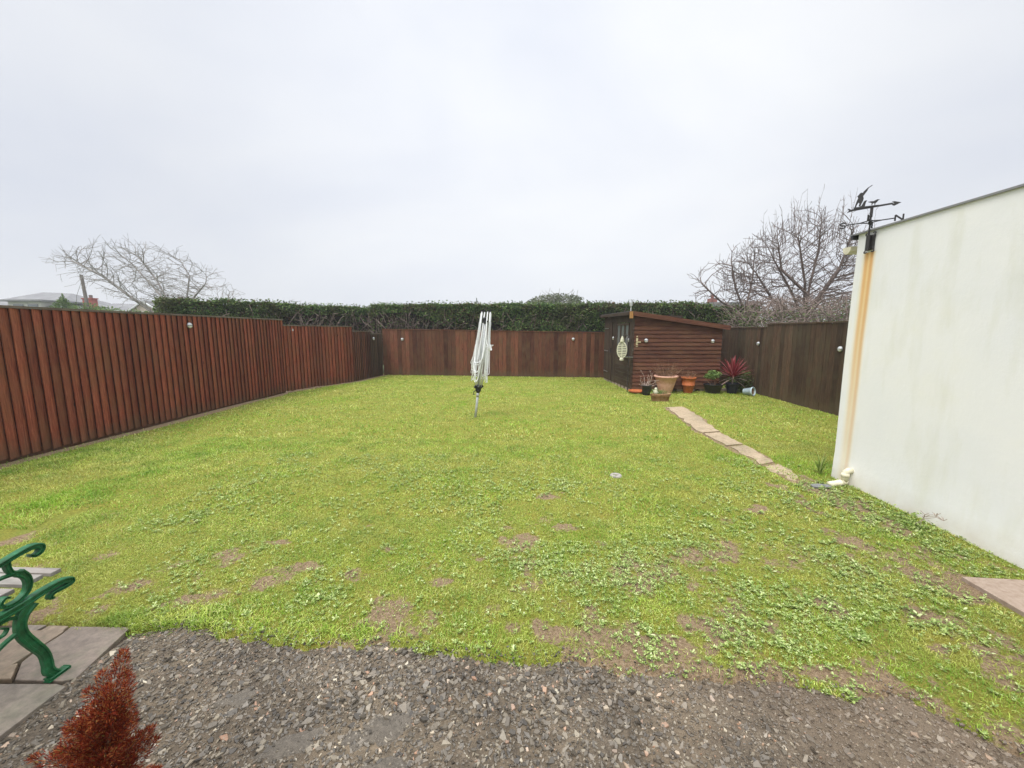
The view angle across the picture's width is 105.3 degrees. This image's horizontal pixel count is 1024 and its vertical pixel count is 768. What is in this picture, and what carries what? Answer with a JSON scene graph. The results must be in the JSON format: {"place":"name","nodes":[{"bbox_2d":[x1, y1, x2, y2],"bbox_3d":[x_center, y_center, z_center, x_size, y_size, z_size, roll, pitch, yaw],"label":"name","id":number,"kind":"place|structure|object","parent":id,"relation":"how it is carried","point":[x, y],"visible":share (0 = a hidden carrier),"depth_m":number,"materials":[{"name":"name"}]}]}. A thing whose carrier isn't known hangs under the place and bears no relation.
{"place":"outdoors","nodes":[
{"label":"outdoors","id":0,"kind":"place"},
{"bbox_2d":[0,292,110,309],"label":"distant house","id":1,"kind":"structure","parent":0,"point":[44,299],"depth_m":41.36,"materials":[{"name":"stone"}]},
{"bbox_2d":[0,625,130,739],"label":"paving","id":2,"kind":"structure","parent":0,"point":[27,695],"depth_m":2.02,"materials":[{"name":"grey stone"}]},
{"bbox_2d":[0,543,75,682],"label":"garden bench","id":3,"kind":"object","parent":2,"relation":"on","point":[22,606],"visible":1,"depth_m":1.83,"materials":[{"name":"green metal"}]},
{"bbox_2d":[0,374,1023,758],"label":"lawn","id":4,"kind":"structure","parent":0,"point":[204,596],"depth_m":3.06,"materials":[{"name":"plant"}]},
{"bbox_2d":[470,310,492,416],"bbox_3d":[-0.588,-0.330,7.666,0.401,2.216,0.361,-3,8,-23],"label":"rotary airer","id":5,"kind":"object","parent":4,"relation":"on","point":[482,349],"visible":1,"depth_m":7.60,"materials":[{"name":"white fabric"}]},
{"bbox_2d":[51,452,1023,738],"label":"lawn weeds","id":6,"kind":"object","parent":4,"relation":"on","point":[761,596],"visible":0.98,"depth_m":2.66,"materials":[{"name":"green plant"}]},
{"bbox_2d":[610,473,621,477],"bbox_3d":[1.231,1.109,4.633,0.150,0.076,0.149,0,8,2],"label":"ground socket","id":7,"kind":"object","parent":4,"relation":"on","point":[617,475],"visible":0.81,"depth_m":4.59,"materials":[{"name":"plastic"}]},
{"bbox_2d":[625,335,632,391],"bbox_3d":[3.234,-0.544,10.952,0.308,1.661,0.247,7,11,43],"label":"garden stake","id":8,"kind":"object","parent":4,"relation":"on","point":[628,357],"visible":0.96,"depth_m":10.91,"materials":[{"name":"black metal"}]},
{"bbox_2d":[628,389,641,392],"bbox_3d":[3.468,0.199,10.851,0.470,0.055,0.467,0,8,2],"label":"clay saucer","id":9,"kind":"object","parent":4,"relation":"on","point":[635,390],"visible":0.82,"depth_m":10.85,"materials":[{"name":"orange ceramic"}]},
{"bbox_2d":[641,384,651,395],"bbox_3d":[3.626,0.164,10.527,0.291,0.270,0.291,0,8,2],"label":"black pot","id":10,"kind":"object","parent":4,"relation":"on","point":[646,390],"visible":0.86,"depth_m":10.44,"materials":[{"name":"black plastic"}]},
{"bbox_2d":[640,370,657,385],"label":"withered plant","id":11,"kind":"object","parent":10,"relation":"in","point":[647,382],"visible":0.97,"depth_m":10.53,"materials":[{"name":"plant"}]},
{"bbox_2d":[650,393,670,401],"bbox_3d":[3.648,0.325,9.609,0.500,0.195,0.250,0,8,2],"label":"clay trough","id":12,"kind":"object","parent":4,"relation":"on","point":[660,397],"visible":0.92,"depth_m":9.52,"materials":[{"name":"ceramic"}]},
{"bbox_2d":[650,389,666,393],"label":"trough plant","id":13,"kind":"object","parent":12,"relation":"in","point":[652,390],"visible":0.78,"depth_m":9.59,"materials":[{"name":"green plant"}]},
{"bbox_2d":[601,311,730,391],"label":"garden shed","id":14,"kind":"structure","parent":4,"relation":"on","point":[680,342],"depth_m":11.02,"materials":[{"name":"brown wood"}]},
{"bbox_2d":[604,322,612,379],"bbox_3d":[3.256,-1.127,13.266,0.045,1.900,0.800,0,8,-2],"label":"door","id":15,"kind":"structure","parent":14,"relation":"in","point":[609,326],"depth_m":13.18,"materials":[{"name":"brown wood"}]},
{"bbox_2d":[616,323,620,353],"bbox_3d":[3.325,-1.397,12.157,0.032,0.970,0.370,0,8,-2],"label":"window","id":16,"kind":"structure","parent":14,"relation":"in","point":[618,324],"depth_m":12.18,"materials":[{"name":"grey glass"}]},
{"bbox_2d":[617,334,626,360],"bbox_3d":[3.207,-1.051,11.223,0.152,0.762,0.462,-3,8,-20],"label":"hanging lantern","id":17,"kind":"object","parent":14,"relation":"hanging from","point":[622,347],"visible":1,"depth_m":11.27,"materials":[{"name":"beige paint"}]},
{"bbox_2d":[620,323,624,355],"bbox_3d":[3.340,-1.346,11.776,0.032,0.970,0.370,0,8,-2],"label":"window","id":18,"kind":"structure","parent":14,"relation":"in","point":[622,333],"depth_m":11.79,"materials":[{"name":"grey glass"}]},
{"bbox_2d":[624,323,629,356],"bbox_3d":[3.355,-1.295,11.395,0.032,0.970,0.370,0,8,-2],"label":"window","id":19,"kind":"structure","parent":14,"relation":"in","point":[627,325],"depth_m":11.35,"materials":[{"name":"grey glass"}]},
{"bbox_2d":[654,375,678,392],"bbox_3d":[4.281,0.005,10.883,0.645,0.490,0.645,0,8,2],"label":"terracotta pot","id":20,"kind":"object","parent":4,"relation":"on","point":[665,384],"visible":0.81,"depth_m":10.69,"materials":[{"name":"ceramic"}]},
{"bbox_2d":[649,360,687,376],"bbox_3d":[4.309,-0.471,10.842,1.023,0.590,0.987,0,8,2],"label":"dry shrub","id":21,"kind":"object","parent":20,"relation":"on","point":[667,374],"visible":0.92,"depth_m":10.75,"materials":[{"name":"brown plant"}]},
{"bbox_2d":[681,376,696,392],"bbox_3d":[4.934,0.024,10.929,0.400,0.440,0.397,0,8,2],"label":"clay pot","id":22,"kind":"object","parent":4,"relation":"on","point":[688,384],"visible":0.98,"depth_m":10.81,"materials":[{"name":"ceramic"}]},
{"bbox_2d":[682,370,695,377],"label":"dry sprigs","id":23,"kind":"object","parent":22,"relation":"on","point":[688,374],"visible":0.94,"depth_m":10.92,"materials":[{"name":"brown plant"}]},
{"bbox_2d":[703,383,722,393],"bbox_3d":[5.580,0.126,10.846,0.506,0.260,0.506,0,8,2],"label":"dark bowl pot","id":24,"kind":"object","parent":4,"relation":"on","point":[713,389],"visible":0.93,"depth_m":10.69,"materials":[{"name":"black plastic"}]},
{"bbox_2d":[703,370,721,384],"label":"leafy shrub","id":25,"kind":"object","parent":24,"relation":"on","point":[713,374],"visible":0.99,"depth_m":10.72,"materials":[{"name":"green plant"}]},
{"bbox_2d":[725,382,739,393],"bbox_3d":[6.100,0.114,10.823,0.356,0.290,0.356,0,8,2],"label":"dark pot","id":26,"kind":"object","parent":4,"relation":"on","point":[731,387],"visible":0.96,"depth_m":10.72,"materials":[{"name":"black plastic"}]},
{"bbox_2d":[718,356,750,384],"bbox_3d":[6.122,-0.317,10.735,1.179,0.986,1.187,0,8,2],"label":"cordyline","id":27,"kind":"object","parent":26,"relation":"in","point":[733,372],"visible":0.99,"depth_m":10.69,"materials":[{"name":"red plant"}]},
{"bbox_2d":[724,371,753,391],"bbox_3d":[6.499,-0.091,11.186,0.500,0.620,0.753,0,8,2],"label":"ivy","id":28,"kind":"object","parent":4,"relation":"on","point":[740,387],"visible":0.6,"depth_m":10.97,"materials":[{"name":"green plant"}]},
{"bbox_2d":[742,387,755,395],"bbox_3d":[6.359,0.199,10.486,0.236,0.236,0.250,-5,1,-32],"label":"blue pot","id":29,"kind":"object","parent":4,"relation":"on","point":[750,391],"visible":1,"depth_m":10.43,"materials":[{"name":"ceramic"}]},
{"bbox_2d":[810,484,830,488],"bbox_3d":[3.384,1.125,4.287,0.209,0.028,0.105,0,8,2],"label":"slate piece","id":30,"kind":"object","parent":4,"relation":"on","point":[815,486],"visible":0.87,"depth_m":4.27,"materials":[{"name":"grey stone"}]},
{"bbox_2d":[812,450,828,473],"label":"grass tuft","id":31,"kind":"object","parent":4,"relation":"on","point":[819,466],"visible":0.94,"depth_m":4.67,"materials":[{"name":"green plant"}]},
{"bbox_2d":[879,503,955,541],"bbox_3d":[3.509,1.157,3.461,0.416,0.209,0.619,0,8,2],"label":"wall weed","id":32,"kind":"object","parent":4,"relation":"on","point":[909,520],"depth_m":3.43,"materials":[{"name":"green plant"}]},
{"bbox_2d":[961,577,1023,616],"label":"paving slab","id":33,"kind":"structure","parent":4,"relation":"on","point":[1008,593],"depth_m":2.55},
{"bbox_2d":[0,612,1023,767],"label":"gravel bed","id":34,"kind":"object","parent":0,"point":[173,746],"visible":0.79,"depth_m":1.73,"materials":[{"name":"grey gravel"}]},
{"bbox_2d":[23,646,163,767],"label":"russet conifer","id":35,"kind":"object","parent":34,"relation":"in","point":[106,739],"visible":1,"depth_m":1.18,"materials":[{"name":"brown plant"}]},
{"bbox_2d":[208,688,260,711],"bbox_3d":[-1.331,1.500,1.810,0.296,0.045,0.118,-3,8,-23],"label":"flat rock","id":36,"kind":"object","parent":34,"relation":"on","point":[243,694],"visible":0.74,"depth_m":1.83,"materials":[{"name":"grey stone"}]},
{"bbox_2d":[249,724,330,765],"bbox_3d":[-0.923,1.524,1.632,0.408,0.045,0.118,-3,8,-21],"label":"flat rock","id":37,"kind":"object","parent":34,"relation":"on","point":[284,744],"visible":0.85,"depth_m":1.62,"materials":[{"name":"grey stone"}]},
{"bbox_2d":[336,710,425,751],"bbox_3d":[-0.559,1.515,1.694,0.423,0.045,0.157,-2,8,-14],"label":"flat rock","id":38,"kind":"object","parent":34,"relation":"on","point":[381,728],"visible":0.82,"depth_m":1.69,"materials":[{"name":"grey stone"}]},
{"bbox_2d":[0,0,1023,326],"label":"sky","id":39,"kind":"structure","parent":0,"point":[362,152],"materials":[{"name":"white"}]},
{"bbox_2d":[702,295,749,306],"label":"distant house","id":40,"kind":"structure","parent":0,"point":[710,301],"depth_m":31.49,"materials":[{"name":"brick"}]},
{"bbox_2d":[666,407,796,480],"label":"path","id":41,"kind":"structure","parent":0,"point":[695,422],"depth_m":6.19,"materials":[{"name":"stone"}]},
{"label":"ground","id":42,"kind":"structure","parent":0,"visible":0},
{"bbox_2d":[49,293,76,307],"bbox_3d":[-34.107,-4.664,30.091,3.497,4.627,3.518,7,10,42],"label":"evergreen bush","id":43,"kind":"object","parent":42,"relation":"on","point":[64,303],"visible":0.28,"depth_m":29.71,"materials":[{"name":"green plant"}]},
{"bbox_2d":[68,302,110,309],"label":"evergreen bush","id":44,"kind":"object","parent":42,"relation":"on","point":[84,305],"visible":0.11,"depth_m":30.07,"materials":[{"name":"green plant"}]},
{"bbox_2d":[76,275,125,307],"bbox_3d":[-35.538,-5.892,33.705,2.825,6.114,6.932,-2,8,-17],"label":"utility pole","id":45,"kind":"object","parent":42,"relation":"on","point":[85,296],"visible":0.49,"depth_m":30.67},
{"bbox_2d":[90,306,124,312],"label":"evergreen bush","id":46,"kind":"object","parent":42,"relation":"on","point":[104,308],"visible":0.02,"depth_m":29.89,"materials":[{"name":"green plant"}]},
{"bbox_2d":[81,295,134,310],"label":"distant house","id":47,"kind":"structure","parent":42,"relation":"on","point":[92,300],"depth_m":38.48,"materials":[{"name":"stone"}]},
{"bbox_2d":[122,307,147,311],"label":"evergreen bush","id":48,"kind":"object","parent":42,"relation":"on","point":[139,310],"visible":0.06,"depth_m":30.42,"materials":[{"name":"green plant"}]},
{"bbox_2d":[128,300,154,311],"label":"distant house","id":49,"kind":"structure","parent":42,"relation":"on","point":[138,307],"depth_m":37.31,"materials":[{"name":"beige"}]},
{"bbox_2d":[40,233,244,312],"bbox_3d":[-18.868,-4.369,20.420,9.651,6.626,4.802,0,8,2],"label":"bare tree","id":50,"kind":"object","parent":42,"relation":"on","point":[157,290],"visible":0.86,"depth_m":19.85,"materials":[{"name":"grey plant"}]},
{"bbox_2d":[0,305,382,463],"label":"wooden fence","id":51,"kind":"object","parent":42,"relation":"on","point":[69,377],"visible":0.88,"depth_m":6.82,"materials":[{"name":"brown wood"}]},
{"bbox_2d":[151,295,372,331],"bbox_3d":[-8.572,-2.014,15.476,2.176,2.669,8.794,7,10,42],"label":"hedge","id":52,"kind":"object","parent":42,"relation":"on","point":[289,313],"visible":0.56,"depth_m":14.63,"materials":[{"name":"green plant"}]},
{"bbox_2d":[382,329,604,377],"bbox_3d":[0.944,-1.124,14.737,12.025,1.902,0.166,1,8,6],"label":"wooden fence","id":53,"kind":"object","parent":42,"relation":"on","point":[433,352],"visible":0.53,"depth_m":14.82,"materials":[{"name":"brown wood"}]},
{"bbox_2d":[359,300,714,364],"bbox_3d":[0.898,-2.147,16.501,15.201,2.760,2.733,0,8,2],"label":"hedge","id":54,"kind":"object","parent":42,"relation":"on","point":[528,316],"visible":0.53,"depth_m":16.14,"materials":[{"name":"green plant"}]},
{"bbox_2d":[525,289,592,303],"bbox_3d":[3.330,-4.766,29.446,5.919,5.002,4.284,0,8,2],"label":"domed tree","id":55,"kind":"object","parent":42,"relation":"on","point":[558,298],"visible":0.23,"depth_m":28.54,"materials":[{"name":"green plant"}]},
{"bbox_2d":[646,300,762,326],"bbox_3d":[7.318,-1.858,14.793,4.612,2.741,2.073,3,8,20],"label":"hedge","id":56,"kind":"object","parent":42,"relation":"on","point":[698,311],"visible":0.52,"depth_m":14.48,"materials":[{"name":"green plant"}]},
{"bbox_2d":[687,236,773,306],"bbox_3d":[7.973,-2.819,14.412,2.929,5.148,2.158,3,8,23],"label":"bare sapling","id":57,"kind":"object","parent":42,"relation":"on","point":[732,292],"visible":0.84,"depth_m":14.23,"materials":[{"name":"brown plant"}]},
{"bbox_2d":[714,280,851,328],"bbox_3d":[10.486,-1.490,12.195,7.023,3.396,5.518,0,8,2],"label":"bramble thicket","id":58,"kind":"object","parent":42,"relation":"on","point":[827,312],"visible":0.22,"depth_m":11.56,"materials":[{"name":"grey plant"}]},
{"bbox_2d":[718,321,848,415],"bbox_3d":[6.747,-0.398,8.935,0.170,2.007,10.350,0,8,2],"label":"wooden fence","id":59,"kind":"object","parent":42,"relation":"on","point":[801,364],"visible":0.38,"depth_m":9.26,"materials":[{"name":"brown wood"}]},
{"bbox_2d":[709,184,875,317],"bbox_3d":[10.657,-3.564,14.230,5.581,6.677,4.619,-4,8,-25],"label":"bare tree","id":60,"kind":"object","parent":42,"relation":"on","point":[844,262],"visible":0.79,"depth_m":13.84,"materials":[{"name":"brown plant"}]},
{"bbox_2d":[826,183,1023,568],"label":"garage","id":61,"kind":"structure","parent":42,"relation":"on","point":[931,416],"depth_m":3.38,"materials":[{"name":"paint"}]},
{"bbox_2d":[839,185,904,253],"bbox_3d":[3.738,-1.718,4.070,0.365,0.682,0.354,0,8,2],"label":"weathervane","id":62,"kind":"object","parent":61,"relation":"attached to","point":[870,243],"visible":1,"depth_m":4.08,"materials":[{"name":"black metal"}]}
]}

